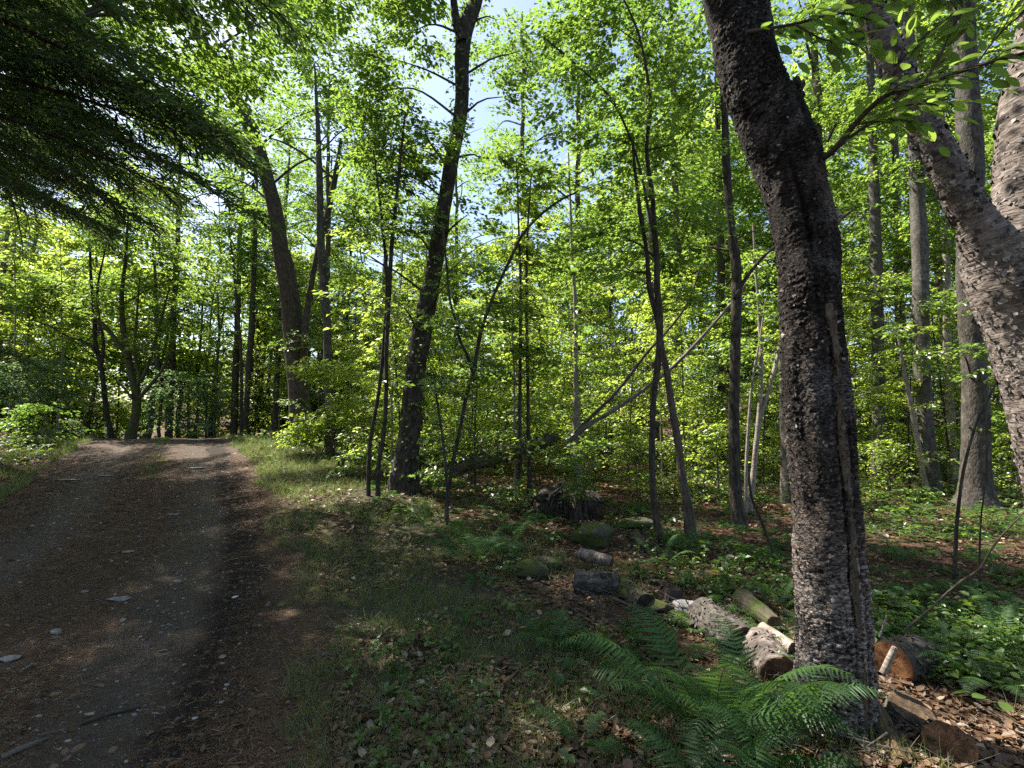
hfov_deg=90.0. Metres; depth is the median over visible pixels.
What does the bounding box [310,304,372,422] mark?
sapling
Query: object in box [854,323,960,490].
sapling
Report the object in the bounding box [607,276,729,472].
sapling
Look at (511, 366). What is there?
sapling
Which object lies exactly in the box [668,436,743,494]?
sapling
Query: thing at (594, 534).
boulder
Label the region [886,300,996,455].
sapling
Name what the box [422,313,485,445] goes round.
sapling
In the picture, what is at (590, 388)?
sapling
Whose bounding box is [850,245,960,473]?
sapling
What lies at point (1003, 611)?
fern
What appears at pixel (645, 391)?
sapling
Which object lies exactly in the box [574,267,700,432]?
dead limb
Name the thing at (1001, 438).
sapling
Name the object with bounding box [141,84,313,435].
forest tree
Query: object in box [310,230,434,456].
sapling
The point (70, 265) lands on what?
sapling
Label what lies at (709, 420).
shrub
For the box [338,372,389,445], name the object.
sapling
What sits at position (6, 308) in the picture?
sapling
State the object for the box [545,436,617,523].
shrub
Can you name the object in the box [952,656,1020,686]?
leafy plant
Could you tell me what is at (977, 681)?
fern
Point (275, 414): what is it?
forest tree
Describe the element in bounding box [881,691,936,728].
log
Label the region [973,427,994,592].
bare shoot
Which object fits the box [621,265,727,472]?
sapling
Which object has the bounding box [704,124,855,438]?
forest tree
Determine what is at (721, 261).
forest tree
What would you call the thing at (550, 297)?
sapling
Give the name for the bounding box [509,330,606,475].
sapling
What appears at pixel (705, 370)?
sapling
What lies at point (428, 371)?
sapling
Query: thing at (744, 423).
sapling
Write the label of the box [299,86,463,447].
forest tree
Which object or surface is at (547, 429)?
shrub
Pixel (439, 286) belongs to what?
forest tree
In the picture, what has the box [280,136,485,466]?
sapling
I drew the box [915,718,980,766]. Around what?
log
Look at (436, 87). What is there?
sky
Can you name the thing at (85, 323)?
sapling
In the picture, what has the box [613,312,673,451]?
sapling
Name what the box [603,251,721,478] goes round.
sapling
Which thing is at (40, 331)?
sapling
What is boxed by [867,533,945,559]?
fern
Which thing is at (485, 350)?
sapling
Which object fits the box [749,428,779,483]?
sapling
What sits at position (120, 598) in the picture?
stone
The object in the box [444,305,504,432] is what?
sapling
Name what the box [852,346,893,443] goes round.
sapling
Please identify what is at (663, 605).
boulder
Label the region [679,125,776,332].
forest tree
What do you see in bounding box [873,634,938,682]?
log
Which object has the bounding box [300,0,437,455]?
ash tree
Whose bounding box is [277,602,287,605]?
fallen leaf
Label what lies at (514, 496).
shrub
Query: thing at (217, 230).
young cherry
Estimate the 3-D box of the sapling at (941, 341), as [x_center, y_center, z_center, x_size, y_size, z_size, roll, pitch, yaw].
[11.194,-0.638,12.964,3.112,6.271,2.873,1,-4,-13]
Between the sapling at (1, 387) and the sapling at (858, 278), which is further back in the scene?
the sapling at (1, 387)
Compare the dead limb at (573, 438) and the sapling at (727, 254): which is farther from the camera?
the sapling at (727, 254)
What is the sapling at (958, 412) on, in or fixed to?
on the ground at (412, 530)
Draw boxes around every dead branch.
[612,598,670,628]
[790,669,873,756]
[902,514,1021,632]
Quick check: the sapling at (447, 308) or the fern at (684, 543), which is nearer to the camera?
the fern at (684, 543)
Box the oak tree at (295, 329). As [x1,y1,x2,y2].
[113,0,373,445]
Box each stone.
[0,655,21,662]
[50,628,61,633]
[106,596,130,601]
[122,550,135,552]
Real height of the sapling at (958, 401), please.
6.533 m
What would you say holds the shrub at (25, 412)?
on the ground at (412, 530)
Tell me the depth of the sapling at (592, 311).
23.70 m
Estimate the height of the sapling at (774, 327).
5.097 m
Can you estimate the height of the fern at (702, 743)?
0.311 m
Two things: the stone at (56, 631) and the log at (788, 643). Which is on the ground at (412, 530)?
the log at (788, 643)
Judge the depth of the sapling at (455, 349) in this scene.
21.14 m
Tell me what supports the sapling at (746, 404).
on the ground at (412, 530)
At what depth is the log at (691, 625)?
3.95 m
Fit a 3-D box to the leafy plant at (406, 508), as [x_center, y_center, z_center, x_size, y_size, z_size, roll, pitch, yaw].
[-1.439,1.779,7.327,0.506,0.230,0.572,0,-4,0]
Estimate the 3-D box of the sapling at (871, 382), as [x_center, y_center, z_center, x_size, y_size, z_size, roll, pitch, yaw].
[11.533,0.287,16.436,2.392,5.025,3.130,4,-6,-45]
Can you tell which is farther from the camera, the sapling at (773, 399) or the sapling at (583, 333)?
the sapling at (583, 333)
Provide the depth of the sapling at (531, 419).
12.01 m
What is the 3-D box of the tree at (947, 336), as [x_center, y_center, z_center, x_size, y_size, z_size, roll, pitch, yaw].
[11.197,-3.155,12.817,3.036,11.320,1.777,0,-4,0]
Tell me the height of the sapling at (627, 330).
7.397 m
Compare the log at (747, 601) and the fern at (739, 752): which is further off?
the log at (747, 601)
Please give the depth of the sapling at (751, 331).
19.95 m
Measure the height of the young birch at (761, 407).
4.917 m
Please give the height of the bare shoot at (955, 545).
2.887 m
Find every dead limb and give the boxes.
[564,250,772,447]
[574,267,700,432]
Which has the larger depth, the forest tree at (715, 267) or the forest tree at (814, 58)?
the forest tree at (715, 267)
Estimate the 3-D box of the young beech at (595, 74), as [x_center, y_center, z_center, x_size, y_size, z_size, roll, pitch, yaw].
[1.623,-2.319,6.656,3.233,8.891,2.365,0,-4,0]
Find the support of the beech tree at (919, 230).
on the ground at (412, 530)
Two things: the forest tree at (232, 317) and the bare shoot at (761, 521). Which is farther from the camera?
the forest tree at (232, 317)
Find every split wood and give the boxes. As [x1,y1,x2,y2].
[692,584,707,600]
[875,702,909,764]
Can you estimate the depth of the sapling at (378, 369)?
25.46 m
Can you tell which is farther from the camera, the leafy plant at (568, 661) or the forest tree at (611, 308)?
the forest tree at (611, 308)
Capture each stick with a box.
[1,736,48,758]
[19,663,33,672]
[80,705,140,724]
[878,615,887,637]
[879,646,897,674]
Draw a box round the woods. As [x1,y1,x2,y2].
[0,0,1022,450]
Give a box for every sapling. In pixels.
[0,196,100,417]
[0,208,92,425]
[0,217,121,430]
[0,264,14,370]
[0,314,65,415]
[0,334,20,411]
[1,236,124,429]
[2,339,32,426]
[3,274,53,420]
[3,274,78,400]
[4,257,126,428]
[4,271,21,395]
[4,278,124,431]
[4,295,99,423]
[7,252,142,423]
[18,312,113,428]
[29,309,114,423]
[34,311,113,424]
[50,342,113,432]
[216,245,338,434]
[216,316,287,432]
[239,256,356,426]
[239,310,288,435]
[257,242,370,440]
[273,227,400,428]
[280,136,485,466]
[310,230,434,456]
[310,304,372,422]
[312,331,396,442]
[334,310,382,439]
[336,284,467,454]
[336,355,397,442]
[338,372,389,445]
[341,329,403,440]
[347,289,411,454]
[350,236,480,437]
[355,287,467,447]
[360,305,473,470]
[362,336,423,450]
[363,289,453,461]
[377,339,462,468]
[381,381,439,458]
[389,303,452,418]
[394,306,465,467]
[419,322,523,490]
[422,266,525,481]
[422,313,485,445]
[423,266,517,451]
[423,314,470,454]
[427,181,606,491]
[429,304,500,437]
[434,258,536,452]
[435,342,501,452]
[437,364,490,456]
[438,373,504,460]
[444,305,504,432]
[452,291,541,473]
[458,238,558,424]
[462,328,571,456]
[463,213,598,462]
[464,240,578,441]
[465,340,524,468]
[481,298,571,440]
[487,339,546,434]
[487,359,565,484]
[504,257,614,464]
[506,301,590,471]
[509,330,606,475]
[510,258,619,457]
[528,234,645,437]
[531,261,648,446]
[544,323,593,428]
[550,278,629,430]
[550,304,624,438]
[552,368,609,455]
[560,287,639,457]
[562,269,714,482]
[566,282,667,467]
[569,357,644,472]
[569,384,636,480]
[580,345,642,466]
[594,302,661,448]
[594,422,671,491]
[600,440,676,503]
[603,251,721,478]
[605,294,669,464]
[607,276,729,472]
[611,243,740,443]
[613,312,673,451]
[614,279,692,434]
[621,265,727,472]
[628,264,764,459]
[629,337,669,428]
[630,438,706,499]
[632,240,777,457]
[632,264,730,454]
[661,308,730,466]
[664,422,762,504]
[665,282,778,441]
[667,308,727,446]
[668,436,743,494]
[691,286,778,437]
[694,306,769,458]
[696,235,777,452]
[696,416,767,470]
[702,323,777,448]
[709,301,779,458]
[715,326,779,488]
[721,423,771,472]
[727,343,779,450]
[740,263,778,411]
[740,272,778,443]
[740,292,777,425]
[744,316,859,452]
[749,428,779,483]
[763,272,865,427]
[764,428,869,463]
[771,258,906,437]
[772,282,912,477]
[778,264,914,464]
[843,267,960,438]
[844,282,944,442]
[844,308,897,449]
[848,321,913,445]
[848,330,911,429]
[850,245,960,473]
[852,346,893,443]
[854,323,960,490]
[855,216,1013,486]
[857,443,884,502]
[860,438,934,500]
[862,431,917,476]
[863,291,1000,442]
[871,254,1003,456]
[884,309,956,449]
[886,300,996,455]
[887,272,1008,450]
[888,310,955,431]
[893,240,1007,433]
[898,340,960,447]
[906,422,1018,488]
[912,283,997,423]
[913,428,960,472]
[934,347,1003,456]
[936,364,1006,462]
[937,360,1008,445]
[953,377,1010,449]
[959,375,1012,450]
[992,432,1023,506]
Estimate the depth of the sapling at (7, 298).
20.92 m
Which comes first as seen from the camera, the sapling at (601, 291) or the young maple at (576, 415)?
the young maple at (576, 415)
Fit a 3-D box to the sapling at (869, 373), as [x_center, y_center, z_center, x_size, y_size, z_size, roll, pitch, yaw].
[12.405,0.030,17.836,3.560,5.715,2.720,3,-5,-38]
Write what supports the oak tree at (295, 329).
on the ground at (412, 530)
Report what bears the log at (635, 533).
on the ground at (412, 530)
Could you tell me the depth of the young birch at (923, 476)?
10.24 m
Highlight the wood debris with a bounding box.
[479,524,1009,767]
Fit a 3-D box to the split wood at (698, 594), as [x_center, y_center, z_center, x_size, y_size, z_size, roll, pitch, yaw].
[1.651,1.828,4.499,0.241,0.097,0.032,4,-6,-42]
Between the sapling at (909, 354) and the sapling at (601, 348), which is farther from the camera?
the sapling at (909, 354)
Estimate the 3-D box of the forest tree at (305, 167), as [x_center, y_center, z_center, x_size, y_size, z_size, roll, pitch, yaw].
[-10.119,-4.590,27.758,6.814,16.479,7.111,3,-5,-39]
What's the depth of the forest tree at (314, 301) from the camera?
30.01 m
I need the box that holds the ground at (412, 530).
[0,396,1023,767]
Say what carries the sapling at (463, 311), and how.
on the ground at (412, 530)
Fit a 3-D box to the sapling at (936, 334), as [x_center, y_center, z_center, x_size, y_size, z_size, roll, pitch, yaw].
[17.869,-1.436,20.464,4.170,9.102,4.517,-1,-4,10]
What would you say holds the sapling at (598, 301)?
on the ground at (412, 530)
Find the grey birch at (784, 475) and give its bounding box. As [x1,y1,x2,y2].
[711,0,832,503]
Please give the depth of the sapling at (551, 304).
16.52 m
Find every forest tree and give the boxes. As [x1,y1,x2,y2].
[32,301,116,424]
[86,88,266,437]
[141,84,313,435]
[191,207,301,372]
[207,305,267,400]
[208,152,319,360]
[214,107,360,436]
[232,56,422,444]
[254,238,350,388]
[259,136,381,441]
[264,165,409,449]
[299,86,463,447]
[331,263,403,382]
[368,196,469,444]
[389,128,528,446]
[434,4,625,412]
[459,239,553,443]
[471,0,667,439]
[531,200,624,408]
[540,0,751,468]
[565,175,669,447]
[566,0,762,455]
[597,194,710,439]
[616,0,853,459]
[661,235,750,442]
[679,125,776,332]
[683,224,771,386]
[692,197,778,448]
[702,0,992,261]
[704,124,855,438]
[741,110,868,313]
[790,2,1019,458]
[803,0,1020,470]
[829,179,931,362]
[854,161,959,361]
[917,0,1021,243]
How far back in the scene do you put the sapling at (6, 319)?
23.38 m
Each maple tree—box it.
[0,0,464,163]
[321,0,552,494]
[913,0,1007,510]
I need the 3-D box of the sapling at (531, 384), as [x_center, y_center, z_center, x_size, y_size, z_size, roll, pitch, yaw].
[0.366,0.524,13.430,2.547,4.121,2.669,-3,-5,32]
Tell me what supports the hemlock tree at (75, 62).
on the ground at (412, 530)
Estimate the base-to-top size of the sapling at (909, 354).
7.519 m
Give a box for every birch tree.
[200,120,285,435]
[701,0,1023,740]
[846,0,1023,503]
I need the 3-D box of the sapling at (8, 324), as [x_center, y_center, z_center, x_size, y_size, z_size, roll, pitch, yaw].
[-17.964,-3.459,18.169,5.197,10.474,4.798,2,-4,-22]
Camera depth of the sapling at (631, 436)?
10.65 m
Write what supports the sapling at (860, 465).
on the ground at (412, 530)
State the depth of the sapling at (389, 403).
15.06 m
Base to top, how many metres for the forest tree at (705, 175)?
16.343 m
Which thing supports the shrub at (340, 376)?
on the ground at (412, 530)
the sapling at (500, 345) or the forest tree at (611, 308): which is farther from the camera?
the forest tree at (611, 308)
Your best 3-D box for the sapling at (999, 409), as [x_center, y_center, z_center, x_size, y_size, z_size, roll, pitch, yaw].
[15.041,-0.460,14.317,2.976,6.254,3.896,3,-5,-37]
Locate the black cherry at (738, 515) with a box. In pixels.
[642,0,778,530]
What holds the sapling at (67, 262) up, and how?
on the ground at (412, 530)
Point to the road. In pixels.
(160, 663)
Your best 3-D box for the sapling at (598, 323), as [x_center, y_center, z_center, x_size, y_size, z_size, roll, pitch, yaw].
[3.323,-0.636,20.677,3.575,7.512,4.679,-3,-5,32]
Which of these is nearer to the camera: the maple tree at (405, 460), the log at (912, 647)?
the log at (912, 647)
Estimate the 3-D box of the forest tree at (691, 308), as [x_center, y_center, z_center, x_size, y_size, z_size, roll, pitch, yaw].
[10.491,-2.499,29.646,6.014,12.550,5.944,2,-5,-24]
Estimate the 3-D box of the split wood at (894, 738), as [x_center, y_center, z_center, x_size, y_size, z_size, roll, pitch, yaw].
[1.888,1.740,2.580,0.094,0.086,0.435,-2,-4,20]
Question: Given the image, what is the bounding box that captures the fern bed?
[335,450,1023,677]
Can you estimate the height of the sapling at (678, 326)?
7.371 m
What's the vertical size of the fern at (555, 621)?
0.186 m
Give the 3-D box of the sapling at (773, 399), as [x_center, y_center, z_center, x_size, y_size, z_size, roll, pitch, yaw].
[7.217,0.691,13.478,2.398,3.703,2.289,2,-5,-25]
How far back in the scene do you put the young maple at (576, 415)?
11.75 m
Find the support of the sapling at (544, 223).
on the ground at (412, 530)
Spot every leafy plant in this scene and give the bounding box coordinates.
[393,500,429,515]
[526,654,583,684]
[536,529,565,544]
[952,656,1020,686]
[952,679,1023,717]
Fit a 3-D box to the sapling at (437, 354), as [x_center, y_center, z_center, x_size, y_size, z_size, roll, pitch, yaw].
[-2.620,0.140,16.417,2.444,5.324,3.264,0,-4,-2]
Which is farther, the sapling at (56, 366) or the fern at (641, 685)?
the sapling at (56, 366)
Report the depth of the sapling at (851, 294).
15.63 m
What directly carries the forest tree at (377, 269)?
on the ground at (412, 530)
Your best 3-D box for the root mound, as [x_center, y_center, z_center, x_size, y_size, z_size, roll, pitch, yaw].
[0.840,1.991,8.109,1.745,1.238,1.584,0,-4,0]
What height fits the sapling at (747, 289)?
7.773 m
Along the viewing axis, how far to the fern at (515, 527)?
6.32 m
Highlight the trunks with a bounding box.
[0,198,1011,449]
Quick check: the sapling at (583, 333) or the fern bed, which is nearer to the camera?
the fern bed
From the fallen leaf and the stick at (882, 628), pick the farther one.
the fallen leaf
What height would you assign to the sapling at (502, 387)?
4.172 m
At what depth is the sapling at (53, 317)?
24.39 m
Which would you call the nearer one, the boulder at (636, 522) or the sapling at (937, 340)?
the boulder at (636, 522)
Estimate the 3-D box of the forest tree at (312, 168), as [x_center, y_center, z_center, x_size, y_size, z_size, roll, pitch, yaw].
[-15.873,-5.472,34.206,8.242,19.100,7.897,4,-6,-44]
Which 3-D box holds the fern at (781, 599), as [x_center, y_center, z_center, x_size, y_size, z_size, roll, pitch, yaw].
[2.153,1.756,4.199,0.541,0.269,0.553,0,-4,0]
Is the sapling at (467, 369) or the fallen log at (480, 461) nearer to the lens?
the fallen log at (480, 461)
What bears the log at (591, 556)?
on the ground at (412, 530)
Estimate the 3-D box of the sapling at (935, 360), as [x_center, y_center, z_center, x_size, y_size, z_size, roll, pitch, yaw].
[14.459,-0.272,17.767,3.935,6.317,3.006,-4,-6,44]
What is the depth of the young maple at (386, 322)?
8.66 m
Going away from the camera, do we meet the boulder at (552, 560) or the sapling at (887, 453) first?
the boulder at (552, 560)
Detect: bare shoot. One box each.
[732,460,774,559]
[939,381,996,583]
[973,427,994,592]
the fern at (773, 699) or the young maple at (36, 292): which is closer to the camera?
the fern at (773, 699)
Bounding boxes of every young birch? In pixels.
[709,224,781,514]
[874,330,929,493]
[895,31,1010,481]
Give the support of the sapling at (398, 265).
on the ground at (412, 530)
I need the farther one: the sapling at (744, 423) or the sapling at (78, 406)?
the sapling at (78, 406)
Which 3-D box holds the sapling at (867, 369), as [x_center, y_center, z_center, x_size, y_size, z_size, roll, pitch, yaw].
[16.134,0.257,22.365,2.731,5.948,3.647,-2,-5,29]
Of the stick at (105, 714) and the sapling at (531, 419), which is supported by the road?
the stick at (105, 714)
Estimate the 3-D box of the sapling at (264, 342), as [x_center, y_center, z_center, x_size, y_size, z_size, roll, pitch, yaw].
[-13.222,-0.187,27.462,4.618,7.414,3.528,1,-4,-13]
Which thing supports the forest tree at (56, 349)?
on the ground at (412, 530)
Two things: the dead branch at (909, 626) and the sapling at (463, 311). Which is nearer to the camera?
the dead branch at (909, 626)
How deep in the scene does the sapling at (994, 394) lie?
15.86 m
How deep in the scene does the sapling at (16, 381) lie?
23.02 m
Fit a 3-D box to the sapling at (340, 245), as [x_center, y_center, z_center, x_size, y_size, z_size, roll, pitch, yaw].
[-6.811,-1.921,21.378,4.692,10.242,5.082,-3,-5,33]
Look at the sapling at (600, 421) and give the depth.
12.91 m
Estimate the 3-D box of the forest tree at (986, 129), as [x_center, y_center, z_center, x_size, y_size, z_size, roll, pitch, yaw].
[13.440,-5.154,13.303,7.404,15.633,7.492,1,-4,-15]
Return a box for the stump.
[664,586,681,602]
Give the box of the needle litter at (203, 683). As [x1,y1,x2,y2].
[0,456,496,767]
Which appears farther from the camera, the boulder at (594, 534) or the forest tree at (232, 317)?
the forest tree at (232, 317)
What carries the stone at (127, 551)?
on the road
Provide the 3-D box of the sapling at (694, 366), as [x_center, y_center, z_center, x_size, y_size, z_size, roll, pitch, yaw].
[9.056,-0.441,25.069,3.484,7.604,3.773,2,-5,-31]
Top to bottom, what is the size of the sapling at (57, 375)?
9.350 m
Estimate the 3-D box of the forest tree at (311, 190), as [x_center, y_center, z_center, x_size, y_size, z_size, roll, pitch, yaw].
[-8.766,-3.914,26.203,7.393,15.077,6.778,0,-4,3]
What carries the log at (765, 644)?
on the ground at (412, 530)
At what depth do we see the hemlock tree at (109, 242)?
16.11 m
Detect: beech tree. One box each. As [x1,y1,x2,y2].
[784,0,947,484]
[815,0,960,492]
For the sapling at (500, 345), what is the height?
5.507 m
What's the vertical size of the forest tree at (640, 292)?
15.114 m
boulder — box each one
[512,559,549,578]
[534,555,564,570]
[572,521,614,548]
[609,517,653,528]
[644,599,671,612]
[672,599,692,612]
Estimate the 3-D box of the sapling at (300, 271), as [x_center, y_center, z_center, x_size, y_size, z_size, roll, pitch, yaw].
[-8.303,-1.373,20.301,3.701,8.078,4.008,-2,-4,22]
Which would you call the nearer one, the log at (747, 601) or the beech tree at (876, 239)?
the log at (747, 601)
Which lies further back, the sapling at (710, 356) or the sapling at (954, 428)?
the sapling at (710, 356)
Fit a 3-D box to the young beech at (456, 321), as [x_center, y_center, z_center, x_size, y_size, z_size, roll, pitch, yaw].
[0.197,-0.663,7.462,3.260,5.454,1.612,1,-4,-14]
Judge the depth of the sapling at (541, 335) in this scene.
15.05 m
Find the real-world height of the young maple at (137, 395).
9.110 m
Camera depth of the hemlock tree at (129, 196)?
11.05 m
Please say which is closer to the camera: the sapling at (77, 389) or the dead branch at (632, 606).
the dead branch at (632, 606)
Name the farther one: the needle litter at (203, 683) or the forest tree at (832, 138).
the forest tree at (832, 138)
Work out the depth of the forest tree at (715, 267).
27.47 m
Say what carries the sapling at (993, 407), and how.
on the ground at (412, 530)
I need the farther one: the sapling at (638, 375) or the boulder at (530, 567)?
the sapling at (638, 375)
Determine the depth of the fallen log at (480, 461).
8.94 m
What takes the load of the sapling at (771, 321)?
on the ground at (412, 530)
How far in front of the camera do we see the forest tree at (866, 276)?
28.32 m
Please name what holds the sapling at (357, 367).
on the ground at (412, 530)
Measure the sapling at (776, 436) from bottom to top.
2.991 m
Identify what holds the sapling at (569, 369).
on the ground at (412, 530)
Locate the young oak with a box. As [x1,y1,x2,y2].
[577,213,720,540]
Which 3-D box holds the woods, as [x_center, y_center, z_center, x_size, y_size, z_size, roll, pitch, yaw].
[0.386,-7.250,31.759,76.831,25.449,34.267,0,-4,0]
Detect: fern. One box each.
[373,660,443,684]
[401,497,450,538]
[427,521,528,565]
[474,514,542,561]
[477,509,541,533]
[508,608,588,650]
[528,706,632,759]
[557,605,867,745]
[612,707,811,767]
[632,534,696,565]
[652,613,890,767]
[666,525,721,557]
[693,699,861,767]
[729,659,847,734]
[741,579,794,619]
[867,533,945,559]
[918,634,1023,696]
[964,585,1023,635]
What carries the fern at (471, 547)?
on the ground at (412, 530)
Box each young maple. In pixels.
[0,212,141,437]
[24,191,246,438]
[331,87,445,497]
[470,149,572,496]
[479,148,571,493]
[537,127,632,484]
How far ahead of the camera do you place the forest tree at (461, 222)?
28.84 m
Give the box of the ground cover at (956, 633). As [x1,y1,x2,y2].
[0,419,1023,767]
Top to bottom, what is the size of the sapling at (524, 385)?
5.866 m
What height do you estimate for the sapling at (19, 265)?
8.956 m
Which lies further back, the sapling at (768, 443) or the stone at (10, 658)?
the sapling at (768, 443)
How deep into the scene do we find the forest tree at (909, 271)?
28.82 m
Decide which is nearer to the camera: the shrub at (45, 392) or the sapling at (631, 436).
the sapling at (631, 436)
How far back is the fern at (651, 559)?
5.43 m
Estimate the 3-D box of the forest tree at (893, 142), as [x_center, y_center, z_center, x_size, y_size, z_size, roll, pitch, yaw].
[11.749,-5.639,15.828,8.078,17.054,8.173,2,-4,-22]
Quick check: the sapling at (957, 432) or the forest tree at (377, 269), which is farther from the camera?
the forest tree at (377, 269)
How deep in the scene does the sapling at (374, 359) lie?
14.13 m
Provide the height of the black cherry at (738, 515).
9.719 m
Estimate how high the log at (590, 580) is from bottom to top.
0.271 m
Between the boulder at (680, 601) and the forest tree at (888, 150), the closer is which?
the boulder at (680, 601)
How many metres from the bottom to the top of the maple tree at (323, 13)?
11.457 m
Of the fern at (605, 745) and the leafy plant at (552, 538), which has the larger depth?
the leafy plant at (552, 538)
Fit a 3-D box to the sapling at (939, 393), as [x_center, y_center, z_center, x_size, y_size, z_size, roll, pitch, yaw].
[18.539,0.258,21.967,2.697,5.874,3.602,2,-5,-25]
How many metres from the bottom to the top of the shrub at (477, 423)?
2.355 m
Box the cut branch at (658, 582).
[636,574,688,593]
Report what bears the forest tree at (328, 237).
on the ground at (412, 530)
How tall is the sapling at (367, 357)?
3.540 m
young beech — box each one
[415,151,634,524]
[514,0,747,546]
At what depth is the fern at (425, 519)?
6.48 m
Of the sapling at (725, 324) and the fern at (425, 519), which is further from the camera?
the sapling at (725, 324)
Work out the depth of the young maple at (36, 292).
17.61 m
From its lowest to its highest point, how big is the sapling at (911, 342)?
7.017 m
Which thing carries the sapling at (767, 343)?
on the ground at (412, 530)
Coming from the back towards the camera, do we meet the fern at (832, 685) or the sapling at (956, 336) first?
the sapling at (956, 336)
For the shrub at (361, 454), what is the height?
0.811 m
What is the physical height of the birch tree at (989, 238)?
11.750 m
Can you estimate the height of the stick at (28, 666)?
0.020 m
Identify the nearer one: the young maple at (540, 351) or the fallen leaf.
the fallen leaf
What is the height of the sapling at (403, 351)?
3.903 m
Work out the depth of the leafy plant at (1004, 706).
2.81 m
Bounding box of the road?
[0,415,307,767]
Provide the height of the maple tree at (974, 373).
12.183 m
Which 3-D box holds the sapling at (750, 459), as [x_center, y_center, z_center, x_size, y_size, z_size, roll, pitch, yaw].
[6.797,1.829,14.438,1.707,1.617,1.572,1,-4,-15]
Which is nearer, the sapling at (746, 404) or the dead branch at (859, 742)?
the dead branch at (859, 742)
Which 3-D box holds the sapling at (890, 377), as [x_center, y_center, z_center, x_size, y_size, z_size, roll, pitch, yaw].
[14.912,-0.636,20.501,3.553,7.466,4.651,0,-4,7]
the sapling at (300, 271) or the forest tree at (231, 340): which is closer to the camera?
the sapling at (300, 271)
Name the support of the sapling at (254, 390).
on the ground at (412, 530)
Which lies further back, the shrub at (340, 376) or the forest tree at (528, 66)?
the forest tree at (528, 66)
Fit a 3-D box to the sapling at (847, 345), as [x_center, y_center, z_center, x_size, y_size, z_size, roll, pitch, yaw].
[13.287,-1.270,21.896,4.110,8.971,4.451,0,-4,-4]
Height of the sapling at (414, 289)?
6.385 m
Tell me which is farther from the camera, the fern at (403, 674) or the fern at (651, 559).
the fern at (651, 559)
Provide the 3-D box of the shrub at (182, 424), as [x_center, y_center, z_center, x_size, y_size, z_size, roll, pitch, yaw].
[-11.965,0.780,18.696,3.690,2.630,2.804,0,-4,0]
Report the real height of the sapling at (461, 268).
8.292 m
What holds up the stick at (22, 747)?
on the road
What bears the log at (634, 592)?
on the ground at (412, 530)
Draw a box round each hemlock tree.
[0,0,322,246]
[0,1,110,188]
[0,6,211,389]
[0,8,177,268]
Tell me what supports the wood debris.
on the ground at (412, 530)
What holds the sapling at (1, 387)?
on the ground at (412, 530)
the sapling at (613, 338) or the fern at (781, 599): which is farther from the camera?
the sapling at (613, 338)
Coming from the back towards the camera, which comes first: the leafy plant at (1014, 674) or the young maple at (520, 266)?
the young maple at (520, 266)
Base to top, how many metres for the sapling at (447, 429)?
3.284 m
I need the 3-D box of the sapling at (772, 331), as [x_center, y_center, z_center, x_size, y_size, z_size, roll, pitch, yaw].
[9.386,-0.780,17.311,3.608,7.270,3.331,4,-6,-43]
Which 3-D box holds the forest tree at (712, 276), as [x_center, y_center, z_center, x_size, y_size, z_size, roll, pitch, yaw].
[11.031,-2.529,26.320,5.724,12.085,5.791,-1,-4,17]
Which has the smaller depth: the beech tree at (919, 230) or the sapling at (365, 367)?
the beech tree at (919, 230)
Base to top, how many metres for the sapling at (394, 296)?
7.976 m
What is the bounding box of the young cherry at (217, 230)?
[186,214,259,435]
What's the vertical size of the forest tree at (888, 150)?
21.089 m
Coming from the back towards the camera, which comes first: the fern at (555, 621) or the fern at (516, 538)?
the fern at (516, 538)
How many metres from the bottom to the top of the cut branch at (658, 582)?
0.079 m
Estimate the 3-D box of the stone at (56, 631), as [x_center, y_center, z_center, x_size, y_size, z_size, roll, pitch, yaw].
[-3.402,1.846,3.815,0.077,0.038,0.057,0,-4,0]
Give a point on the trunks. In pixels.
(158, 368)
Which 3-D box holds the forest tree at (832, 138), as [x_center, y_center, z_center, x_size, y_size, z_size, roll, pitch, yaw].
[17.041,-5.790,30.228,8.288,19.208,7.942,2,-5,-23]
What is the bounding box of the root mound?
[513,472,624,521]
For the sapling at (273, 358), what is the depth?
24.18 m
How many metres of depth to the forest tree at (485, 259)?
29.56 m
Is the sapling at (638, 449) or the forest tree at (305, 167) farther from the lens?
the forest tree at (305, 167)
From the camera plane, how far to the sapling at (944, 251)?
11.84 m
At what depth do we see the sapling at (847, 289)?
13.62 m
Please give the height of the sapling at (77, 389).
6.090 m
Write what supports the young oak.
on the ground at (412, 530)
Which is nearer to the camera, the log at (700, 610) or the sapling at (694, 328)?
the log at (700, 610)
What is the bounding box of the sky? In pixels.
[0,0,1016,400]
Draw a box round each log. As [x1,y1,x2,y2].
[443,427,559,478]
[573,568,618,595]
[577,548,613,566]
[617,575,654,612]
[629,530,651,552]
[668,611,693,629]
[686,597,749,654]
[732,589,781,628]
[741,627,793,684]
[757,622,794,655]
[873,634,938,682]
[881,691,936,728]
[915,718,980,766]
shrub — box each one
[0,356,107,427]
[0,401,95,448]
[121,369,240,437]
[272,409,375,461]
[284,356,390,466]
[324,440,390,481]
[407,458,540,508]
[441,383,507,486]
[488,385,572,487]
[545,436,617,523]
[678,389,741,473]
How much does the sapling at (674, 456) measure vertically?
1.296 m
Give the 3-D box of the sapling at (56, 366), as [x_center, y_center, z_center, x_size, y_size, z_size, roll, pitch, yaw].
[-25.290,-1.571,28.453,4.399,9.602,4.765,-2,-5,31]
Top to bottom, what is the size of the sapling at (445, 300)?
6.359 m

